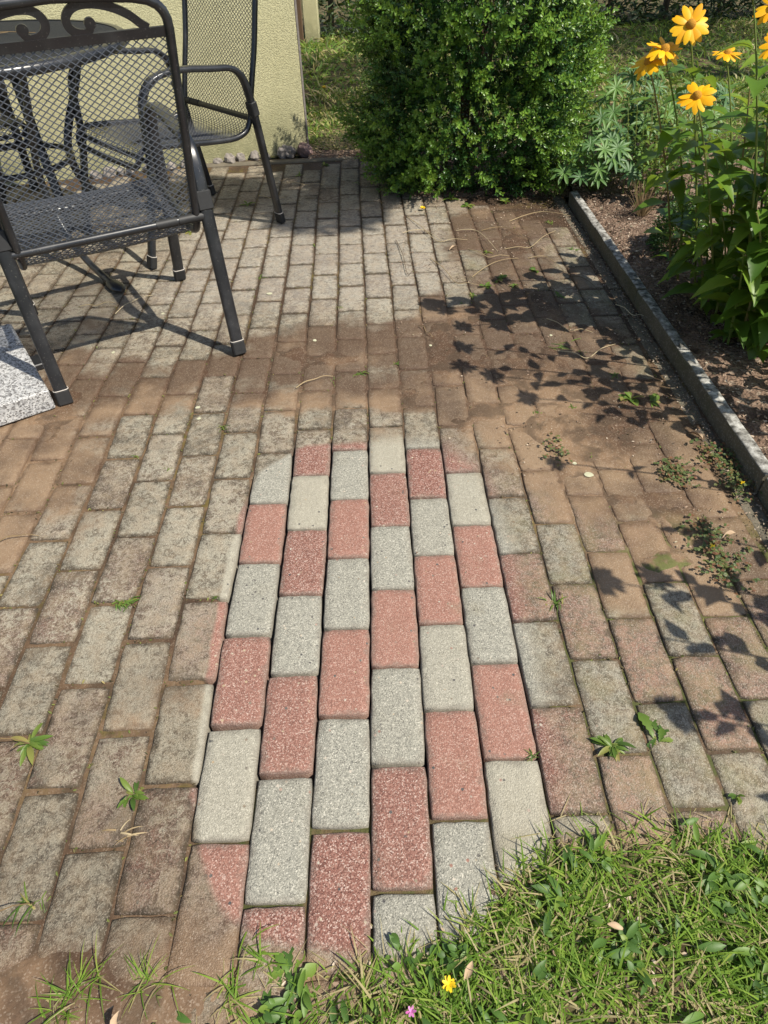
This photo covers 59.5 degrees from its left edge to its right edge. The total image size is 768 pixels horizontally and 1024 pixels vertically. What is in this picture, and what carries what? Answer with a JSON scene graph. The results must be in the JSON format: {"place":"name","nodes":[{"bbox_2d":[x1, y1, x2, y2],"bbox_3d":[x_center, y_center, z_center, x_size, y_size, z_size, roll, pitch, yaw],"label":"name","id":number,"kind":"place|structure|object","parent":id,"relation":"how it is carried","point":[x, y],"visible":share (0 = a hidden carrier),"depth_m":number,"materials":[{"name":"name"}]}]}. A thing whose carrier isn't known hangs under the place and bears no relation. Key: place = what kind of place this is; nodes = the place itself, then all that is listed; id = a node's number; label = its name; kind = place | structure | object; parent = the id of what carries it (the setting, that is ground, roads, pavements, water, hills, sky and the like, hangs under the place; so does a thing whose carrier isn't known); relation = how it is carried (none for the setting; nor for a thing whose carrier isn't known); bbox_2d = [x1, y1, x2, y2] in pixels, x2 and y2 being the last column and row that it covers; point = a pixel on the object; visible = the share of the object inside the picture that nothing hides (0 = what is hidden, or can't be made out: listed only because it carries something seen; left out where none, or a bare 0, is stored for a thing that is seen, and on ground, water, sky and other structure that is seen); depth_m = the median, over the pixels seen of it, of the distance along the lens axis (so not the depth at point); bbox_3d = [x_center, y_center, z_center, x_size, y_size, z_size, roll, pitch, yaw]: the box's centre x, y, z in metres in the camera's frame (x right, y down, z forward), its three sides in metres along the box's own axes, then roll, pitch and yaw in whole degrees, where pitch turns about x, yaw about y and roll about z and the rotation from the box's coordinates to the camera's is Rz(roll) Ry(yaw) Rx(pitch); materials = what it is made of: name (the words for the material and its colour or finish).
{"place":"outdoors","nodes":[
{"label":"outdoors","id":0,"kind":"place"},
{"bbox_2d":[0,156,767,1023],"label":"patio paving","id":1,"kind":"structure","parent":0,"point":[338,644],"depth_m":1.46,"materials":[{"name":"grey concrete"}]},
{"bbox_2d":[0,534,38,540],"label":"dry stalk","id":2,"kind":"object","parent":1,"relation":"on","point":[17,535],"visible":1,"depth_m":1.60,"materials":[{"name":"plant"}]},
{"bbox_2d":[0,881,50,937],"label":"weed","id":3,"kind":"object","parent":1,"relation":"on","point":[29,903],"visible":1,"depth_m":1.02,"materials":[{"name":"green plant"}]},
{"bbox_2d":[0,722,51,765],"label":"weed","id":4,"kind":"object","parent":1,"relation":"on","point":[35,741],"visible":1,"depth_m":1.22,"materials":[{"name":"green plant"}]},
{"bbox_2d":[0,324,55,425],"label":"granite slab","id":5,"kind":"structure","parent":1,"relation":"on","point":[24,392],"depth_m":1.98,"materials":[{"name":"stone"}]},
{"bbox_2d":[0,78,75,229],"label":"garden chair","id":6,"kind":"object","parent":1,"relation":"on","point":[15,124],"visible":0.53,"depth_m":2.89,"materials":[{"name":"metal"}]},
{"bbox_2d":[28,935,120,1023],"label":"weed","id":7,"kind":"object","parent":1,"relation":"on","point":[99,977],"visible":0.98,"depth_m":0.94,"materials":[{"name":"green plant"}]},
{"bbox_2d":[0,19,180,292],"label":"garden table","id":8,"kind":"object","parent":1,"relation":"on","point":[57,29],"visible":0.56,"depth_m":2.53,"materials":[{"name":"metal"}]},
{"bbox_2d":[0,31,35,32],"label":"dry twig","id":9,"kind":"object","parent":8,"relation":"on","point":[12,31],"visible":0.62,"depth_m":2.52,"materials":[{"name":"brown wood"}]},
{"bbox_2d":[89,170,101,178],"bbox_3d":[-1.521,-1.775,3.545,0.065,0.053,0.044,-5,44,-4],"label":"rubble stone","id":10,"kind":"object","parent":1,"relation":"on","point":[95,174],"visible":0.57,"depth_m":3.53,"materials":[{"name":"beige stone"}]},
{"bbox_2d":[103,166,115,177],"bbox_3d":[-1.459,-1.801,3.566,0.063,0.064,0.059,3,44,5],"label":"rubble stone","id":11,"kind":"object","parent":1,"relation":"on","point":[110,171],"visible":0.51,"depth_m":3.55,"materials":[{"name":"beige stone"}]},
{"bbox_2d":[110,1011,118,1023],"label":"dry leaf","id":12,"kind":"object","parent":1,"relation":"on","point":[114,1019],"visible":1,"depth_m":0.89,"materials":[{"name":"beige plant"}]},
{"bbox_2d":[117,168,124,174],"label":"rubble stone","id":13,"kind":"object","parent":1,"relation":"on","point":[120,169],"visible":0.56,"depth_m":3.57,"materials":[{"name":"beige stone"}]},
{"bbox_2d":[0,0,246,405],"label":"garden chair","id":14,"kind":"object","parent":1,"relation":"on","point":[12,251],"visible":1,"depth_m":1.75,"materials":[{"name":"metal"}]},
{"bbox_2d":[102,819,147,845],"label":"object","id":15,"kind":"object","parent":1,"relation":"on","point":[128,834],"visible":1,"depth_m":1.10,"materials":[{"name":"plant"}]},
{"bbox_2d":[112,596,140,612],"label":"weed","id":16,"kind":"object","parent":1,"relation":"on","point":[125,602],"visible":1,"depth_m":1.45,"materials":[{"name":"green plant"}]},
{"bbox_2d":[125,168,134,175],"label":"rubble stone","id":17,"kind":"object","parent":1,"relation":"on","point":[128,173],"visible":0.39,"depth_m":3.56,"materials":[{"name":"beige stone"}]},
{"bbox_2d":[117,777,148,810],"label":"weed","id":18,"kind":"object","parent":1,"relation":"on","point":[138,795],"visible":1,"depth_m":1.14,"materials":[{"name":"green plant"}]},
{"bbox_2d":[117,936,194,1020],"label":"weed","id":19,"kind":"object","parent":1,"relation":"on","point":[140,972],"visible":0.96,"depth_m":0.95,"materials":[{"name":"green plant"}]},
{"bbox_2d":[167,161,175,170],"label":"rubble stone","id":20,"kind":"object","parent":1,"relation":"on","point":[170,163],"visible":0.56,"depth_m":3.60,"materials":[{"name":"beige stone"}]},
{"bbox_2d":[67,0,285,268],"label":"garden chair","id":21,"kind":"object","parent":1,"relation":"on","point":[200,137],"visible":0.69,"depth_m":2.72,"materials":[{"name":"metal"}]},
{"bbox_2d":[213,158,222,163],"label":"rubble stone","id":22,"kind":"object","parent":1,"relation":"on","point":[217,160],"visible":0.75,"depth_m":3.65,"materials":[{"name":"beige stone"}]},
{"bbox_2d":[224,153,235,162],"bbox_3d":[-0.843,-1.926,3.678,0.062,0.068,0.080,0,44,2],"label":"rubble stone","id":23,"kind":"object","parent":1,"relation":"on","point":[229,158],"visible":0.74,"depth_m":3.65,"materials":[{"name":"beige stone"}]},
{"bbox_2d":[235,153,245,161],"bbox_3d":[-0.794,-1.958,3.713,0.056,0.050,0.041,-28,49,-25],"label":"rubble stone","id":24,"kind":"object","parent":1,"relation":"on","point":[239,157],"visible":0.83,"depth_m":3.70,"materials":[{"name":"beige stone"}]},
{"bbox_2d":[231,921,292,980],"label":"weed","id":25,"kind":"object","parent":1,"relation":"on","point":[259,959],"visible":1,"depth_m":0.97,"materials":[{"name":"green plant"}]},
{"bbox_2d":[266,946,318,1006],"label":"weed","id":26,"kind":"object","parent":1,"relation":"on","point":[310,968],"visible":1,"depth_m":0.96,"materials":[{"name":"green plant"}]},
{"bbox_2d":[407,216,466,241],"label":"dry stalk","id":27,"kind":"object","parent":1,"relation":"on","point":[429,234],"visible":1,"depth_m":2.86,"materials":[{"name":"plant"}]},
{"bbox_2d":[442,192,458,200],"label":"weed","id":28,"kind":"object","parent":1,"relation":"on","point":[450,197],"visible":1,"depth_m":3.19,"materials":[{"name":"green plant"}]},
{"bbox_2d":[430,258,476,284],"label":"dry stalk","id":29,"kind":"object","parent":1,"relation":"on","point":[448,273],"visible":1,"depth_m":2.57,"materials":[{"name":"plant"}]},
{"bbox_2d":[461,202,474,207],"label":"weed","id":30,"kind":"object","parent":1,"relation":"on","point":[469,205],"visible":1,"depth_m":3.12,"materials":[{"name":"green plant"}]},
{"bbox_2d":[456,229,495,248],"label":"dry stalk","id":31,"kind":"object","parent":1,"relation":"on","point":[475,230],"visible":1,"depth_m":2.89,"materials":[{"name":"plant"}]},
{"bbox_2d":[479,282,490,288],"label":"weed","id":32,"kind":"object","parent":1,"relation":"on","point":[487,284],"visible":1,"depth_m":2.51,"materials":[{"name":"green plant"}]},
{"bbox_2d":[472,258,515,276],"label":"dry stalk","id":33,"kind":"object","parent":1,"relation":"on","point":[493,262],"visible":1,"depth_m":2.64,"materials":[{"name":"plant"}]},
{"bbox_2d":[495,275,506,282],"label":"weed","id":34,"kind":"object","parent":1,"relation":"on","point":[501,279],"visible":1,"depth_m":2.56,"materials":[{"name":"green plant"}]},
{"bbox_2d":[500,198,509,202],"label":"weed","id":35,"kind":"object","parent":1,"relation":"on","point":[503,200],"visible":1,"depth_m":3.15,"materials":[{"name":"green plant"}]},
{"bbox_2d":[492,277,543,294],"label":"dry stalk","id":36,"kind":"object","parent":1,"relation":"on","point":[514,291],"visible":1,"depth_m":2.46,"materials":[{"name":"beige plant"}]},
{"bbox_2d":[505,230,555,248],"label":"dry stalk","id":37,"kind":"object","parent":1,"relation":"on","point":[527,247],"visible":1,"depth_m":2.75,"materials":[{"name":"plant"}]},
{"bbox_2d":[524,748,539,760],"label":"weed","id":38,"kind":"object","parent":1,"relation":"on","point":[531,755],"visible":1,"depth_m":1.18,"materials":[{"name":"green plant"}]},
{"bbox_2d":[313,143,767,595],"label":"paving litter","id":39,"kind":"object","parent":1,"relation":"on","point":[687,411],"visible":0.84,"depth_m":2.31,"materials":[{"name":"brown plant"}]},
{"bbox_2d":[509,211,573,221],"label":"dry stalk","id":40,"kind":"object","parent":1,"relation":"on","point":[536,212],"visible":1,"depth_m":3.00,"materials":[{"name":"plant"}]},
{"bbox_2d":[538,590,568,612],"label":"weed","id":41,"kind":"object","parent":1,"relation":"on","point":[555,602],"visible":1,"depth_m":1.43,"materials":[{"name":"green plant"}]},
{"bbox_2d":[541,431,571,465],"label":"creeping weed","id":42,"kind":"object","parent":1,"relation":"on","point":[561,453],"visible":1,"depth_m":1.78,"materials":[{"name":"green plant"}]},
{"bbox_2d":[543,168,572,197],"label":"lance leaf plant","id":43,"kind":"object","parent":1,"relation":"on","point":[553,182],"visible":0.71,"depth_m":3.14,"materials":[{"name":"green plant"}]},
{"bbox_2d":[551,338,580,349],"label":"weed","id":44,"kind":"object","parent":1,"relation":"on","point":[562,346],"visible":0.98,"depth_m":2.19,"materials":[{"name":"green plant"}]},
{"bbox_2d":[546,318,590,331],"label":"dry stalk","id":45,"kind":"object","parent":1,"relation":"on","point":[564,327],"visible":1,"depth_m":2.26,"materials":[{"name":"plant"}]},
{"bbox_2d":[558,344,613,357],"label":"dry stalk","id":46,"kind":"object","parent":1,"relation":"on","point":[580,355],"visible":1,"depth_m":2.14,"materials":[{"name":"plant"}]},
{"bbox_2d":[590,734,635,761],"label":"weed","id":47,"kind":"object","parent":1,"relation":"on","point":[615,748],"visible":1,"depth_m":1.19,"materials":[{"name":"green plant"}]},
{"bbox_2d":[618,392,643,405],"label":"weed","id":48,"kind":"object","parent":1,"relation":"on","point":[628,397],"visible":1,"depth_m":1.96,"materials":[{"name":"green plant"}]},
{"bbox_2d":[649,393,660,406],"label":"weed","id":49,"kind":"object","parent":1,"relation":"on","point":[655,397],"visible":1,"depth_m":1.95,"materials":[{"name":"green plant"}]},
{"bbox_2d":[638,712,672,749],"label":"weed","id":50,"kind":"object","parent":1,"relation":"on","point":[648,723],"visible":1,"depth_m":1.21,"materials":[{"name":"green plant"}]},
{"bbox_2d":[653,456,707,487],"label":"creeping weed","id":51,"kind":"object","parent":1,"relation":"on","point":[671,468],"visible":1,"depth_m":1.71,"materials":[{"name":"green plant"}]},
{"bbox_2d":[688,430,702,437],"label":"dry leaf","id":52,"kind":"object","parent":1,"relation":"on","point":[698,433],"visible":1,"depth_m":1.81,"materials":[{"name":"beige plant"}]},
{"bbox_2d":[679,513,759,597],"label":"creeping weed","id":53,"kind":"object","parent":1,"relation":"on","point":[706,530],"visible":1,"depth_m":1.50,"materials":[{"name":"green plant"}]},
{"bbox_2d":[689,438,762,511],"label":"creeping weed","id":54,"kind":"object","parent":1,"relation":"on","point":[731,463],"visible":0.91,"depth_m":1.72,"materials":[{"name":"green plant"}]},
{"bbox_2d":[722,530,734,537],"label":"dry leaf","id":55,"kind":"object","parent":1,"relation":"on","point":[730,532],"visible":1,"depth_m":1.54,"materials":[{"name":"beige plant"}]},
{"bbox_2d":[728,793,744,804],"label":"weed","id":56,"kind":"object","parent":1,"relation":"on","point":[738,798],"visible":1,"depth_m":1.12,"materials":[{"name":"green plant"}]},
{"bbox_2d":[308,145,569,197],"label":"shrub bed soil","id":57,"kind":"object","parent":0,"point":[458,193],"visible":0.12,"depth_m":3.28,"materials":[{"name":"brown soil"}]},
{"bbox_2d":[327,0,620,199],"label":"box shrub","id":58,"kind":"object","parent":57,"relation":"on","point":[561,72],"visible":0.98,"depth_m":2.91,"materials":[{"name":"green plant"}]},
{"bbox_2d":[152,777,767,1023],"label":"front lawn ground","id":59,"kind":"structure","parent":0,"point":[433,891],"depth_m":0.98,"materials":[{"name":"green plant"}]},
{"bbox_2d":[193,953,261,1023],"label":"weed","id":60,"kind":"object","parent":59,"relation":"on","point":[232,990],"visible":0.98,"depth_m":0.94,"materials":[{"name":"green plant"}]},
{"bbox_2d":[406,1006,415,1016],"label":"lawn flower","id":61,"kind":"object","parent":59,"relation":"on","point":[411,1012],"visible":1,"depth_m":0.90,"materials":[{"name":"pink plant"}]},
{"bbox_2d":[442,975,455,992],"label":"lawn flower","id":62,"kind":"object","parent":59,"relation":"on","point":[449,983],"visible":1,"depth_m":0.91,"materials":[{"name":"yellow plant"}]},
{"bbox_2d":[176,817,767,1023],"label":"lawn herbs","id":63,"kind":"object","parent":59,"relation":"on","point":[632,933],"visible":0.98,"depth_m":0.95,"materials":[{"name":"green plant"}]},
{"bbox_2d":[464,961,472,980],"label":"dry leaf","id":64,"kind":"object","parent":63,"relation":"on","point":[468,970],"visible":1,"depth_m":0.93,"materials":[{"name":"beige plant"}]},
{"bbox_2d":[608,922,623,929],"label":"dry leaf","id":65,"kind":"object","parent":63,"relation":"on","point":[616,925],"visible":1,"depth_m":0.96,"materials":[{"name":"beige plant"}]},
{"bbox_2d":[270,0,767,171],"bbox_3d":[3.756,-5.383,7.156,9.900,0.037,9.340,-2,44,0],"label":"back lawn ground","id":66,"kind":"structure","parent":0,"point":[638,47],"depth_m":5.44,"materials":[{"name":"green plant"}]},
{"bbox_2d":[250,150,259,160],"bbox_3d":[-0.718,-1.971,3.721,0.051,0.062,0.077,-13,45,-11],"label":"rubble stone","id":67,"kind":"object","parent":66,"relation":"on","point":[254,154],"visible":0.77,"depth_m":3.70,"materials":[{"name":"beige stone"}]},
{"bbox_2d":[277,145,286,158],"bbox_3d":[-0.557,-2.000,3.744,0.064,0.076,0.082,23,49,24],"label":"rubble stone","id":68,"kind":"object","parent":66,"relation":"on","point":[281,151],"visible":0.71,"depth_m":3.72,"materials":[{"name":"grey stone"}]},
{"bbox_2d":[285,146,295,158],"bbox_3d":[-0.527,-2.002,3.746,0.060,0.074,0.096,16,46,18],"label":"rubble stone","id":69,"kind":"object","parent":66,"relation":"on","point":[290,152],"visible":0.83,"depth_m":3.72,"materials":[{"name":"grey stone"}]},
{"bbox_2d":[296,0,303,42],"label":"wooden post","id":70,"kind":"object","parent":66,"relation":"on","point":[300,21],"depth_m":6.05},
{"bbox_2d":[297,142,312,157],"bbox_3d":[-0.444,-2.022,3.761,0.076,0.087,0.131,-23,48,-21],"label":"rubble stone","id":71,"kind":"object","parent":66,"relation":"on","point":[305,150],"visible":0.8,"depth_m":3.72,"materials":[{"name":"stone"}]},
{"bbox_2d":[302,0,319,42],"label":"house pillar","id":72,"kind":"structure","parent":66,"relation":"on","point":[311,18],"depth_m":6.14,"materials":[{"name":"yellow paint"}]},
{"bbox_2d":[313,129,399,156],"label":"dry needles","id":73,"kind":"object","parent":66,"relation":"on","point":[319,141],"visible":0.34,"depth_m":3.83,"materials":[{"name":"plant"}]},
{"bbox_2d":[302,0,765,39],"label":"conifer hedge","id":74,"kind":"object","parent":66,"relation":"on","point":[663,10],"visible":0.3,"depth_m":6.44,"materials":[{"name":"green plant"}]},
{"bbox_2d":[561,139,689,202],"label":"ground","id":75,"kind":"structure","parent":0,"point":[567,198],"depth_m":3.46,"materials":[{"name":"brown soil"}]},
{"bbox_2d":[0,0,308,185],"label":"house wall","id":76,"kind":"structure","parent":75,"relation":"on","point":[279,95],"depth_m":3.41,"materials":[{"name":"yellow paint"}]},
{"bbox_2d":[568,191,767,511],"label":"garden kerb","id":77,"kind":"structure","parent":75,"relation":"on","point":[731,431],"depth_m":2.04,"materials":[{"name":"concrete"}]},
{"bbox_2d":[555,139,767,459],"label":"flower bed soil","id":78,"kind":"structure","parent":0,"point":[693,340],"depth_m":2.30,"materials":[{"name":"brown soil"}]},
{"bbox_2d":[557,134,592,183],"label":"lance leaf plant","id":79,"kind":"object","parent":78,"relation":"on","point":[577,162],"visible":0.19,"depth_m":3.19,"materials":[{"name":"green plant"}]},
{"bbox_2d":[549,118,651,191],"bbox_3d":[0.975,-1.621,3.063,0.461,0.305,0.452,-2,44,0],"label":"lupin plant","id":80,"kind":"object","parent":78,"relation":"on","point":[613,148],"visible":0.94,"depth_m":2.96,"materials":[{"name":"green plant"}]},
{"bbox_2d":[569,58,684,170],"bbox_3d":[1.152,-1.906,3.229,0.562,0.480,0.594,-2,44,0],"label":"lupin plant","id":81,"kind":"object","parent":78,"relation":"on","point":[610,112],"visible":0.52,"depth_m":3.09,"materials":[{"name":"green plant"}]},
{"bbox_2d":[625,180,665,216],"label":"dry stalk clump","id":82,"kind":"object","parent":78,"relation":"on","point":[643,212],"visible":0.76,"depth_m":2.87,"materials":[{"name":"plant"}]},
{"bbox_2d":[613,89,691,206],"bbox_3d":[1.185,-1.589,2.939,0.327,0.430,0.342,33,54,31],"label":"lance leaf plant","id":83,"kind":"object","parent":78,"relation":"on","point":[674,163],"visible":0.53,"depth_m":2.93,"materials":[{"name":"green plant"}]},
{"bbox_2d":[633,78,698,182],"bbox_3d":[1.295,-1.736,3.087,0.307,0.432,0.354,-2,44,0],"label":"lance leaf plant","id":84,"kind":"object","parent":78,"relation":"on","point":[654,140],"visible":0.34,"depth_m":3.05,"materials":[{"name":"green plant"}]},
{"bbox_2d":[630,37,708,280],"bbox_3d":[0.886,-0.987,2.032,0.250,0.800,0.644,27,50,27],"label":"daisy plant","id":85,"kind":"object","parent":78,"relation":"on","point":[649,62],"visible":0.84,"depth_m":1.92,"materials":[{"name":"green plant"}]},
{"bbox_2d":[618,72,734,164],"bbox_3d":[1.397,-1.911,3.287,0.590,0.396,0.581,-2,44,0],"label":"lupin plant","id":86,"kind":"object","parent":78,"relation":"on","point":[724,100],"visible":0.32,"depth_m":3.17,"materials":[{"name":"green plant"}]},
{"bbox_2d":[645,192,709,261],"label":"dwarf shrub","id":87,"kind":"object","parent":78,"relation":"on","point":[657,238],"visible":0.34,"depth_m":2.57,"materials":[{"name":"green plant"}]},
{"bbox_2d":[655,3,738,282],"bbox_3d":[0.949,-0.990,1.986,0.266,0.869,0.570,28,51,27],"label":"daisy plant","id":88,"kind":"object","parent":78,"relation":"on","point":[692,26],"visible":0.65,"depth_m":1.88,"materials":[{"name":"green plant"}]},
{"bbox_2d":[667,82,756,309],"bbox_3d":[0.969,-0.854,1.943,0.642,0.735,0.272,-32,51,-28],"label":"daisy plant","id":89,"kind":"object","parent":78,"relation":"on","point":[697,98],"visible":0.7,"depth_m":1.84,"materials":[{"name":"green plant"}]},
{"bbox_2d":[658,181,767,336],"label":"daisy plant","id":90,"kind":"object","parent":78,"relation":"on","point":[738,235],"visible":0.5,"depth_m":2.07,"materials":[{"name":"green plant"}]},
{"bbox_2d":[678,98,766,213],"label":"lance leaf plant","id":91,"kind":"object","parent":78,"relation":"on","point":[691,180],"visible":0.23,"depth_m":2.79,"materials":[{"name":"green plant"}]},
{"bbox_2d":[690,239,767,362],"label":"daisy plant","id":92,"kind":"object","parent":78,"relation":"on","point":[731,309],"visible":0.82,"depth_m":1.97,"materials":[{"name":"green plant"}]},
{"bbox_2d":[702,0,767,348],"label":"daisy plant","id":93,"kind":"object","parent":78,"relation":"on","point":[756,266],"visible":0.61,"depth_m":1.82,"materials":[{"name":"green plant"}]},
{"bbox_2d":[705,47,767,252],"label":"daisy plant","id":94,"kind":"object","parent":78,"relation":"on","point":[727,55],"visible":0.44,"depth_m":1.99,"materials":[{"name":"green plant"}]},
{"bbox_2d":[707,0,767,308],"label":"daisy plant","id":95,"kind":"object","parent":78,"relation":"on","point":[762,14],"visible":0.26,"depth_m":1.83,"materials":[{"name":"green plant"}]},
{"bbox_2d":[743,102,767,204],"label":"daisy plant","id":96,"kind":"object","parent":78,"relation":"on","point":[760,109],"visible":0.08,"depth_m":2.21,"materials":[{"name":"green plant"}]},
{"bbox_2d":[746,274,767,350],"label":"daisy plant","id":97,"kind":"object","parent":78,"relation":"on","point":[765,316],"visible":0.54,"depth_m":1.95,"materials":[{"name":"green plant"}]},
{"bbox_2d":[758,33,767,206],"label":"daisy plant","id":98,"kind":"object","parent":78,"relation":"on","point":[764,55],"visible":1,"depth_m":1.37,"materials":[{"name":"yellow plant"}]},
{"bbox_2d":[759,151,767,266],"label":"daisy plant","id":99,"kind":"object","parent":78,"relation":"on","point":[761,164],"visible":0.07,"depth_m":2.09,"materials":[{"name":"green plant"}]},
{"bbox_2d":[707,137,767,169],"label":"side lawn ground","id":100,"kind":"structure","parent":0,"point":[753,158],"depth_m":3.60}
]}

